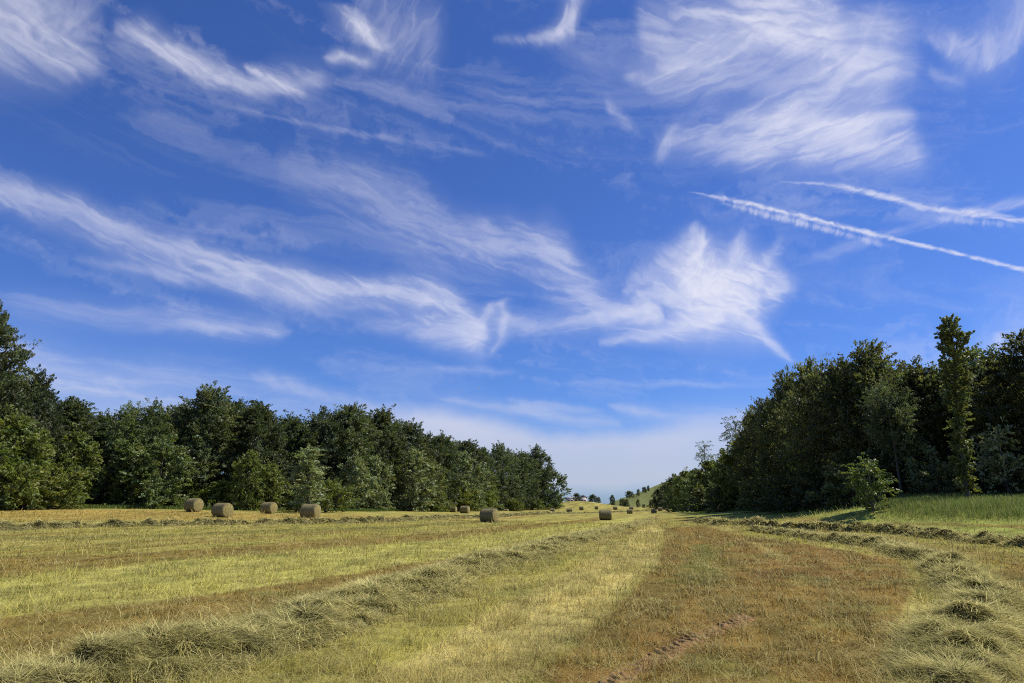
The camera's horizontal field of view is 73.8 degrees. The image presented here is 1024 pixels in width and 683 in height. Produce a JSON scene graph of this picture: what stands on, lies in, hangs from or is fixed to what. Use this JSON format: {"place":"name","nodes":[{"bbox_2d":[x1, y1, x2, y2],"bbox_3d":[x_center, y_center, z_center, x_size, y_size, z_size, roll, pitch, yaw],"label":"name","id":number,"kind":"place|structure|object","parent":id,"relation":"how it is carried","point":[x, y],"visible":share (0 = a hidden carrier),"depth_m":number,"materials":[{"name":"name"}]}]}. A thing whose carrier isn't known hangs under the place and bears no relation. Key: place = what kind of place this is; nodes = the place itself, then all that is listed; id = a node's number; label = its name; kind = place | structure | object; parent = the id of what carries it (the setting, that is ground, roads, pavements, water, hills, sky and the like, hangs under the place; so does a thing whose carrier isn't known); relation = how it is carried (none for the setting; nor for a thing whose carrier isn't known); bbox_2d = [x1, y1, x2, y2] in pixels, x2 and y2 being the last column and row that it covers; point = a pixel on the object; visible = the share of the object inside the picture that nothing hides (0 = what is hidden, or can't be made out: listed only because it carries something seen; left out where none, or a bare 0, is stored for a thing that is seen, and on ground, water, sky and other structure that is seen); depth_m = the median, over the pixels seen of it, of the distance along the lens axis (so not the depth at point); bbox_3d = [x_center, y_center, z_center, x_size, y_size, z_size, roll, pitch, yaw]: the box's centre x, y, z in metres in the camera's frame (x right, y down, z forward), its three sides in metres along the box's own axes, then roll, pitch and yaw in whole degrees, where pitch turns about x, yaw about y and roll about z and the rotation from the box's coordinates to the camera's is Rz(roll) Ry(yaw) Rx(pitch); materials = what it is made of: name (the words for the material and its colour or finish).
{"place":"outdoors","nodes":[
{"label":"outdoors","id":0,"kind":"place"},
{"bbox_2d":[0,471,1023,682],"bbox_3d":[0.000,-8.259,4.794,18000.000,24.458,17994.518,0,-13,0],"label":"ground","id":1,"kind":"structure","parent":0,"point":[645,498],"depth_m":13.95,"materials":[{"name":"plant"}]},
{"bbox_2d":[0,455,46,509],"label":"bush","id":2,"kind":"object","parent":1,"relation":"on","point":[35,472],"visible":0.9,"depth_m":65.11,"materials":[{"name":"green plant"}]},
{"bbox_2d":[0,298,51,449],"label":"tree","id":3,"kind":"object","parent":1,"relation":"on","point":[16,355],"visible":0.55,"depth_m":74.47,"materials":[{"name":"green plant"}]},
{"bbox_2d":[0,403,56,509],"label":"tree","id":4,"kind":"object","parent":1,"relation":"on","point":[16,427],"visible":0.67,"depth_m":69.08,"materials":[{"name":"green plant"}]},
{"bbox_2d":[0,467,62,509],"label":"bush","id":5,"kind":"object","parent":1,"relation":"on","point":[45,485],"visible":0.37,"depth_m":67.14,"materials":[{"name":"green plant"}]},
{"bbox_2d":[5,435,61,509],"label":"tree","id":6,"kind":"object","parent":1,"relation":"on","point":[33,450],"visible":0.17,"depth_m":70.76,"materials":[{"name":"green plant"}]},
{"bbox_2d":[0,364,80,469],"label":"tree","id":7,"kind":"object","parent":1,"relation":"on","point":[43,397],"visible":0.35,"depth_m":79.82,"materials":[{"name":"green plant"}]},
{"bbox_2d":[13,462,92,509],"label":"bush","id":8,"kind":"object","parent":1,"relation":"on","point":[69,481],"visible":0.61,"depth_m":70.43,"materials":[{"name":"green plant"}]},
{"bbox_2d":[46,485,84,508],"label":"bush","id":9,"kind":"object","parent":1,"relation":"on","point":[63,498],"visible":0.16,"depth_m":73.89,"materials":[{"name":"green plant"}]},
{"bbox_2d":[51,422,104,505],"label":"tree","id":10,"kind":"object","parent":1,"relation":"on","point":[90,448],"visible":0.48,"depth_m":82.60,"materials":[{"name":"green plant"}]},
{"bbox_2d":[44,396,114,505],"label":"tree","id":11,"kind":"object","parent":1,"relation":"on","point":[77,412],"visible":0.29,"depth_m":86.51,"materials":[{"name":"green plant"}]},
{"bbox_2d":[83,407,131,505],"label":"tree","id":12,"kind":"object","parent":1,"relation":"on","point":[107,418],"visible":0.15,"depth_m":90.22,"materials":[{"name":"green plant"}]},
{"bbox_2d":[86,400,150,504],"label":"tree","id":13,"kind":"object","parent":1,"relation":"on","point":[127,422],"visible":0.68,"depth_m":86.61,"materials":[{"name":"green plant"}]},
{"bbox_2d":[104,407,152,501],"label":"tree","id":14,"kind":"object","parent":1,"relation":"on","point":[135,427],"visible":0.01,"depth_m":105.13,"materials":[{"name":"green plant"}]},
{"bbox_2d":[104,437,163,505],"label":"tree","id":15,"kind":"object","parent":1,"relation":"on","point":[116,489],"visible":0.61,"depth_m":84.05,"materials":[{"name":"green plant"}]},
{"bbox_2d":[112,397,175,503],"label":"tree","id":16,"kind":"object","parent":1,"relation":"on","point":[154,415],"visible":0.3,"depth_m":89.50,"materials":[{"name":"green plant"}]},
{"bbox_2d":[116,433,200,508],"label":"tree","id":17,"kind":"object","parent":1,"relation":"on","point":[162,447],"visible":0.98,"depth_m":83.96,"materials":[{"name":"green plant"}]},
{"bbox_2d":[146,403,201,505],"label":"tree","id":18,"kind":"object","parent":1,"relation":"on","point":[185,430],"visible":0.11,"depth_m":97.98,"materials":[{"name":"green plant"}]},
{"bbox_2d":[174,481,209,506],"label":"bush","id":19,"kind":"object","parent":1,"relation":"on","point":[190,490],"visible":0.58,"depth_m":89.15,"materials":[{"name":"green plant"}]},
{"bbox_2d":[184,498,204,511],"bbox_3d":[-30.288,15.567,64.988,1.558,1.370,1.493,-6,-15,25],"label":"hay bale","id":20,"kind":"object","parent":1,"relation":"on","point":[192,504],"visible":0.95,"depth_m":64.58},
{"bbox_2d":[148,380,267,504],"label":"tree","id":21,"kind":"object","parent":1,"relation":"on","point":[211,405],"visible":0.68,"depth_m":94.05,"materials":[{"name":"green plant"}]},
{"bbox_2d":[211,502,233,516],"bbox_3d":[-25.485,14.838,60.093,1.672,1.349,1.493,-7,-15,27],"label":"hay bale","id":22,"kind":"object","parent":1,"relation":"on","point":[221,509],"visible":0.9,"depth_m":59.64},
{"bbox_2d":[198,478,251,507],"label":"bush","id":23,"kind":"object","parent":1,"relation":"on","point":[221,490],"visible":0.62,"depth_m":89.53,"materials":[{"name":"green plant"}]},
{"bbox_2d":[208,397,267,504],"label":"tree","id":24,"kind":"object","parent":1,"relation":"on","point":[239,401],"visible":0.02,"depth_m":111.74,"materials":[{"name":"green plant"}]},
{"bbox_2d":[224,449,273,510],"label":"tree","id":25,"kind":"object","parent":1,"relation":"on","point":[250,463],"visible":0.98,"depth_m":89.75,"materials":[{"name":"green plant"}]},
{"bbox_2d":[210,399,292,507],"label":"tree","id":26,"kind":"object","parent":1,"relation":"on","point":[261,432],"visible":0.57,"depth_m":96.78,"materials":[{"name":"green plant"}]},
{"bbox_2d":[250,458,285,509],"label":"tree","id":27,"kind":"object","parent":1,"relation":"on","point":[276,490],"visible":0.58,"depth_m":92.50,"materials":[{"name":"green plant"}]},
{"bbox_2d":[259,502,277,513],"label":"hay bale","id":28,"kind":"object","parent":1,"relation":"on","point":[269,507],"visible":0.98,"depth_m":72.22},
{"bbox_2d":[252,410,296,478],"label":"tree","id":29,"kind":"object","parent":1,"relation":"on","point":[280,429],"depth_m":117.33,"materials":[{"name":"green plant"}]},
{"bbox_2d":[0,511,565,530],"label":"windrow","id":30,"kind":"object","parent":1,"relation":"on","point":[42,525],"visible":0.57,"depth_m":46.98,"materials":[{"name":"plant"}]},
{"bbox_2d":[263,409,323,507],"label":"tree","id":31,"kind":"object","parent":1,"relation":"on","point":[295,427],"visible":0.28,"depth_m":104.66,"materials":[{"name":"green plant"}]},
{"bbox_2d":[275,482,319,511],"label":"bush","id":32,"kind":"object","parent":1,"relation":"on","point":[289,493],"visible":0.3,"depth_m":88.93,"materials":[{"name":"green plant"}]},
{"bbox_2d":[286,443,331,511],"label":"tree","id":33,"kind":"object","parent":1,"relation":"on","point":[308,453],"visible":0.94,"depth_m":81.83,"materials":[{"name":"green plant"}]},
{"bbox_2d":[300,503,320,517],"bbox_3d":[-17.725,14.939,60.090,1.681,1.354,1.493,-3,-14,14],"label":"hay bale","id":34,"kind":"object","parent":1,"relation":"on","point":[310,510],"visible":0.94,"depth_m":59.61},
{"bbox_2d":[286,405,355,506],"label":"tree","id":35,"kind":"object","parent":1,"relation":"on","point":[318,420],"visible":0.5,"depth_m":107.23,"materials":[{"name":"green plant"}]},
{"bbox_2d":[291,477,360,512],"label":"bush","id":36,"kind":"object","parent":1,"relation":"on","point":[328,505],"visible":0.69,"depth_m":87.83,"materials":[{"name":"green plant"}]},
{"bbox_2d":[0,516,664,682],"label":"windrow","id":37,"kind":"object","parent":1,"relation":"on","point":[317,616],"visible":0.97,"depth_m":7.88,"materials":[{"name":"plant"}]},
{"bbox_2d":[316,402,383,508],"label":"tree","id":38,"kind":"object","parent":1,"relation":"on","point":[351,417],"visible":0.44,"depth_m":110.28,"materials":[{"name":"green plant"}]},
{"bbox_2d":[334,451,377,509],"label":"tree","id":39,"kind":"object","parent":1,"relation":"on","point":[355,465],"visible":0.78,"depth_m":101.41,"materials":[{"name":"green plant"}]},
{"bbox_2d":[355,455,395,510],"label":"tree","id":40,"kind":"object","parent":1,"relation":"on","point":[378,498],"visible":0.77,"depth_m":108.16,"materials":[{"name":"green plant"}]},
{"bbox_2d":[355,404,416,509],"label":"tree","id":41,"kind":"object","parent":1,"relation":"on","point":[393,436],"visible":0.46,"depth_m":116.22,"materials":[{"name":"green plant"}]},
{"bbox_2d":[382,447,445,511],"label":"tree","id":42,"kind":"object","parent":1,"relation":"on","point":[418,463],"visible":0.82,"depth_m":117.38,"materials":[{"name":"green plant"}]},
{"bbox_2d":[382,417,451,511],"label":"tree","id":43,"kind":"object","parent":1,"relation":"on","point":[421,441],"visible":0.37,"depth_m":131.36,"materials":[{"name":"green plant"}]},
{"bbox_2d":[415,456,449,511],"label":"tree","id":44,"kind":"object","parent":1,"relation":"on","point":[443,481],"visible":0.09,"depth_m":135.32,"materials":[{"name":"green plant"}]},
{"bbox_2d":[419,489,454,511],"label":"bush","id":45,"kind":"object","parent":1,"relation":"on","point":[443,503],"visible":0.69,"depth_m":130.94,"materials":[{"name":"green plant"}]},
{"bbox_2d":[429,430,469,510],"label":"tree","id":46,"kind":"object","parent":1,"relation":"on","point":[446,449],"visible":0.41,"depth_m":151.23,"materials":[{"name":"green plant"}]},
{"bbox_2d":[47,504,852,513],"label":"verge grass","id":47,"kind":"structure","parent":1,"relation":"on","point":[132,506],"depth_m":82.62,"materials":[{"name":"green plant"}]},
{"bbox_2d":[460,505,469,512],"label":"hay bale","id":48,"kind":"object","parent":1,"relation":"on","point":[464,509],"visible":0.93,"depth_m":111.13},
{"bbox_2d":[451,487,481,510],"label":"bush","id":49,"kind":"object","parent":1,"relation":"on","point":[463,495],"visible":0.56,"depth_m":156.26,"materials":[{"name":"green plant"}]},
{"bbox_2d":[447,450,491,510],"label":"tree","id":50,"kind":"object","parent":1,"relation":"on","point":[466,462],"visible":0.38,"depth_m":161.22,"materials":[{"name":"green plant"}]},
{"bbox_2d":[446,438,493,508],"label":"tree","id":51,"kind":"object","parent":1,"relation":"on","point":[469,446],"visible":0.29,"depth_m":175.19,"materials":[{"name":"green plant"}]},
{"bbox_2d":[473,446,501,488],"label":"tree","id":52,"kind":"object","parent":1,"relation":"on","point":[484,450],"visible":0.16,"depth_m":221.98,"materials":[{"name":"green plant"}]},
{"bbox_2d":[479,508,498,521],"bbox_3d":[-2.106,16.170,63.468,1.694,1.374,1.494,-7,-15,28],"label":"hay bale","id":53,"kind":"object","parent":1,"relation":"on","point":[487,515],"visible":0.92,"depth_m":63.02},
{"bbox_2d":[482,467,501,508],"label":"tree","id":54,"kind":"object","parent":1,"relation":"on","point":[492,484],"visible":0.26,"depth_m":194.70,"materials":[{"name":"green plant"}]},
{"bbox_2d":[482,491,503,509],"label":"bush","id":55,"kind":"object","parent":1,"relation":"on","point":[490,499],"visible":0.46,"depth_m":186.50,"materials":[{"name":"green plant"}]},
{"bbox_2d":[486,440,525,510],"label":"tree","id":56,"kind":"object","parent":1,"relation":"on","point":[502,459],"visible":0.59,"depth_m":228.69,"materials":[{"name":"green plant"}]},
{"bbox_2d":[0,532,1023,682],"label":"scattered hay","id":57,"kind":"object","parent":1,"relation":"on","point":[637,616],"visible":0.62,"depth_m":10.28},
{"bbox_2d":[497,474,528,510],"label":"tree","id":58,"kind":"object","parent":1,"relation":"on","point":[521,488],"visible":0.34,"depth_m":234.34,"materials":[{"name":"green plant"}]},
{"bbox_2d":[504,498,524,510],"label":"bush","id":59,"kind":"object","parent":1,"relation":"on","point":[516,502],"visible":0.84,"depth_m":225.52,"materials":[{"name":"green plant"}]},
{"bbox_2d":[505,448,541,509],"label":"tree","id":60,"kind":"object","parent":1,"relation":"on","point":[525,464],"visible":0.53,"depth_m":249.06,"materials":[{"name":"green plant"}]},
{"bbox_2d":[529,499,545,509],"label":"bush","id":61,"kind":"object","parent":1,"relation":"on","point":[536,506],"visible":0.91,"depth_m":248.17,"materials":[{"name":"green plant"}]},
{"bbox_2d":[527,443,555,508],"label":"tree","id":62,"kind":"object","parent":1,"relation":"on","point":[535,453],"visible":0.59,"depth_m":260.18,"materials":[{"name":"green plant"}]},
{"bbox_2d":[535,467,571,508],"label":"tree","id":63,"kind":"object","parent":1,"relation":"on","point":[559,499],"visible":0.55,"depth_m":263.25,"materials":[{"name":"green plant"}]},
{"bbox_2d":[506,509,650,515],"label":"windrow","id":64,"kind":"object","parent":1,"relation":"on","point":[546,513],"visible":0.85,"depth_m":140.90,"materials":[{"name":"plant"}]},
{"bbox_2d":[599,509,611,519],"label":"hay bale","id":65,"kind":"object","parent":1,"relation":"on","point":[605,514],"visible":0.98,"depth_m":83.90},
{"bbox_2d":[651,487,663,508],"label":"tree","id":66,"kind":"object","parent":1,"relation":"on","point":[655,499],"visible":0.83,"depth_m":260.88,"materials":[{"name":"green plant"}]},
{"bbox_2d":[661,473,682,511],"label":"tree","id":67,"kind":"object","parent":1,"relation":"on","point":[669,493],"visible":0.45,"depth_m":182.38,"materials":[{"name":"green plant"}]},
{"bbox_2d":[598,613,755,682],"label":"tyre track","id":68,"kind":"structure","parent":1,"relation":"on","point":[684,644],"depth_m":7.82,"materials":[{"name":"soil"}]},
{"bbox_2d":[670,466,694,510],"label":"tree","id":69,"kind":"object","parent":1,"relation":"on","point":[683,473],"visible":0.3,"depth_m":162.56,"materials":[{"name":"green plant"}]},
{"bbox_2d":[676,469,708,511],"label":"tree","id":70,"kind":"object","parent":1,"relation":"on","point":[684,495],"visible":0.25,"depth_m":142.40,"materials":[{"name":"green plant"}]},
{"bbox_2d":[681,485,711,511],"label":"bush","id":71,"kind":"object","parent":1,"relation":"on","point":[699,495],"visible":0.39,"depth_m":121.09,"materials":[{"name":"green plant"}]},
{"bbox_2d":[682,454,715,507],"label":"tree","id":72,"kind":"object","parent":1,"relation":"on","point":[708,466],"visible":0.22,"depth_m":127.51,"materials":[{"name":"green plant"}]},
{"bbox_2d":[686,440,714,493],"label":"tree","id":73,"kind":"object","parent":1,"relation":"on","point":[703,455],"visible":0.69,"depth_m":128.30,"materials":[{"name":"green plant"}]},
{"bbox_2d":[703,455,734,512],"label":"tree","id":74,"kind":"object","parent":1,"relation":"on","point":[715,471],"visible":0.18,"depth_m":111.86,"materials":[{"name":"green plant"}]},
{"bbox_2d":[700,482,738,511],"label":"bush","id":75,"kind":"object","parent":1,"relation":"on","point":[719,495],"visible":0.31,"depth_m":102.60,"materials":[{"name":"green plant"}]},
{"bbox_2d":[706,415,742,507],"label":"tree","id":76,"kind":"object","parent":1,"relation":"on","point":[725,433],"visible":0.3,"depth_m":105.45,"materials":[{"name":"green plant"}]},
{"bbox_2d":[703,440,751,507],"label":"tree","id":77,"kind":"object","parent":1,"relation":"on","point":[718,480],"visible":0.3,"depth_m":99.01,"materials":[{"name":"green plant"}]},
{"bbox_2d":[728,407,775,508],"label":"tree","id":78,"kind":"object","parent":1,"relation":"on","point":[740,444],"visible":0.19,"depth_m":95.40,"materials":[{"name":"dark green leaves"},{"name":"bark"}]},
{"bbox_2d":[738,396,797,507],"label":"tree","id":79,"kind":"object","parent":1,"relation":"on","point":[752,460],"visible":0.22,"depth_m":85.29,"materials":[{"name":"green plant"}]},
{"bbox_2d":[753,474,801,511],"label":"bush","id":80,"kind":"object","parent":1,"relation":"on","point":[775,487],"visible":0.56,"depth_m":74.21,"materials":[{"name":"green plant"}]},
{"bbox_2d":[743,364,818,508],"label":"tree","id":81,"kind":"object","parent":1,"relation":"on","point":[781,389],"visible":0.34,"depth_m":78.99,"materials":[{"name":"green plant"}]},
{"bbox_2d":[764,353,846,508],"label":"tree","id":82,"kind":"object","parent":1,"relation":"on","point":[799,432],"visible":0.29,"depth_m":72.87,"materials":[{"name":"green plant"}]},
{"bbox_2d":[775,466,846,508],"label":"bush","id":83,"kind":"object","parent":1,"relation":"on","point":[803,481],"visible":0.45,"depth_m":68.23,"materials":[{"name":"green plant"}]},
{"bbox_2d":[793,357,899,503],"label":"tree","id":84,"kind":"object","parent":1,"relation":"on","point":[834,373],"visible":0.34,"depth_m":67.57,"materials":[{"name":"green plant"}]},
{"bbox_2d":[802,459,901,505],"bbox_3d":[30.191,12.710,60.621,8.205,4.455,7.117,2,-14,-6],"label":"bush","id":85,"kind":"object","parent":1,"relation":"on","point":[833,484],"visible":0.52,"depth_m":60.62,"materials":[{"name":"green plant"}]},
{"bbox_2d":[691,515,1023,548],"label":"windrow","id":86,"kind":"object","parent":1,"relation":"on","point":[931,532],"visible":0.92,"depth_m":37.71,"materials":[{"name":"plant"}]},
{"bbox_2d":[840,452,902,512],"bbox_3d":[24.160,9.631,46.215,3.885,4.367,3.695,6,-15,-24],"label":"bush","id":87,"kind":"object","parent":1,"relation":"on","point":[877,485],"visible":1,"depth_m":45.81,"materials":[{"name":"green plant"}]},
{"bbox_2d":[812,337,936,498],"bbox_3d":[34.638,7.284,65.262,10.943,16.264,13.540,5,-14,-21],"label":"tree","id":88,"kind":"object","parent":1,"relation":"on","point":[868,367],"visible":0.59,"depth_m":64.73,"materials":[{"name":"green plant"}]},
{"bbox_2d":[745,523,1023,682],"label":"windrow","id":89,"kind":"object","parent":1,"relation":"on","point":[992,619],"visible":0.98,"depth_m":8.36,"materials":[{"name":"plant"}]},
{"bbox_2d":[855,375,926,495],"bbox_3d":[33.293,8.316,59.496,5.961,11.284,6.672,0,-13,0],"label":"tree","id":90,"kind":"object","parent":1,"relation":"on","point":[885,398],"visible":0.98,"depth_m":59.40,"materials":[{"name":"green plant"}]},
{"bbox_2d":[897,435,943,494],"bbox_3d":[35.507,10.710,58.990,4.320,5.888,3.788,2,-14,-7],"label":"bush","id":91,"kind":"object","parent":1,"relation":"on","point":[911,462],"visible":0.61,"depth_m":58.64,"materials":[{"name":"green plant"}]},
{"bbox_2d":[861,355,993,496],"bbox_3d":[37.755,7.718,61.901,10.732,13.170,9.631,-2,-14,8],"label":"tree","id":92,"kind":"object","parent":1,"relation":"on","point":[917,371],"visible":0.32,"depth_m":60.68,"materials":[{"name":"green plant"}]},
{"bbox_2d":[904,461,984,497],"bbox_3d":[34.799,11.229,54.844,6.094,3.308,5.286,-8,-16,31],"label":"bush","id":93,"kind":"object","parent":1,"relation":"on","point":[942,473],"visible":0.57,"depth_m":54.51,"materials":[{"name":"green plant"}]},
{"bbox_2d":[872,490,1023,521],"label":"tall grass","id":94,"kind":"structure","parent":1,"relation":"on","point":[1010,503],"depth_m":43.61,"materials":[{"name":"green plant"}]},
{"bbox_2d":[934,313,981,497],"bbox_3d":[32.880,4.803,50.047,2.560,14.256,3.029,4,-14,-17],"label":"poplar tree","id":95,"kind":"object","parent":1,"relation":"on","point":[947,334],"visible":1,"depth_m":50.03,"materials":[{"name":"green plant"}]},
{"bbox_2d":[908,357,1018,491],"bbox_3d":[40.612,7.646,60.934,11.292,12.591,9.716,6,-15,-24],"label":"tree","id":96,"kind":"object","parent":1,"relation":"on","point":[941,386],"visible":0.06,"depth_m":59.81,"materials":[{"name":"green plant"}]},
{"bbox_2d":[936,341,1008,464],"bbox_3d":[40.775,6.684,60.062,5.554,14.295,6.152,-3,-14,10],"label":"tree","id":97,"kind":"object","parent":1,"relation":"on","point":[977,350],"visible":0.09,"depth_m":60.11,"materials":[{"name":"green plant"}]},
{"bbox_2d":[938,328,1023,482],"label":"tree","id":98,"kind":"object","parent":1,"relation":"on","point":[1016,361],"visible":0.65,"depth_m":55.91,"materials":[{"name":"green plant"}]},
{"bbox_2d":[944,344,1023,486],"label":"tree","id":99,"kind":"object","parent":1,"relation":"on","point":[987,360],"visible":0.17,"depth_m":57.53,"materials":[{"name":"green plant"}]},
{"bbox_2d":[956,462,1022,495],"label":"bush","id":100,"kind":"object","parent":1,"relation":"on","point":[983,487],"visible":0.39,"depth_m":52.68,"materials":[{"name":"green plant"}]},
{"bbox_2d":[971,416,1023,494],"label":"sapling","id":101,"kind":"object","parent":1,"relation":"on","point":[988,446],"visible":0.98,"depth_m":52.09,"materials":[{"name":"green plant"}]},
{"bbox_2d":[993,462,1023,493],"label":"bush","id":102,"kind":"object","parent":1,"relation":"on","point":[1016,473],"visible":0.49,"depth_m":51.97,"materials":[{"name":"green plant"}]},
{"bbox_2d":[0,0,1023,503],"label":"sky","id":103,"kind":"structure","parent":0,"point":[613,223],"materials":[{"name":"blue"}]},
{"bbox_2d":[565,495,587,501],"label":"house","id":104,"kind":"structure","parent":0,"point":[583,498],"depth_m":339.95,"materials":[{"name":"tile"}]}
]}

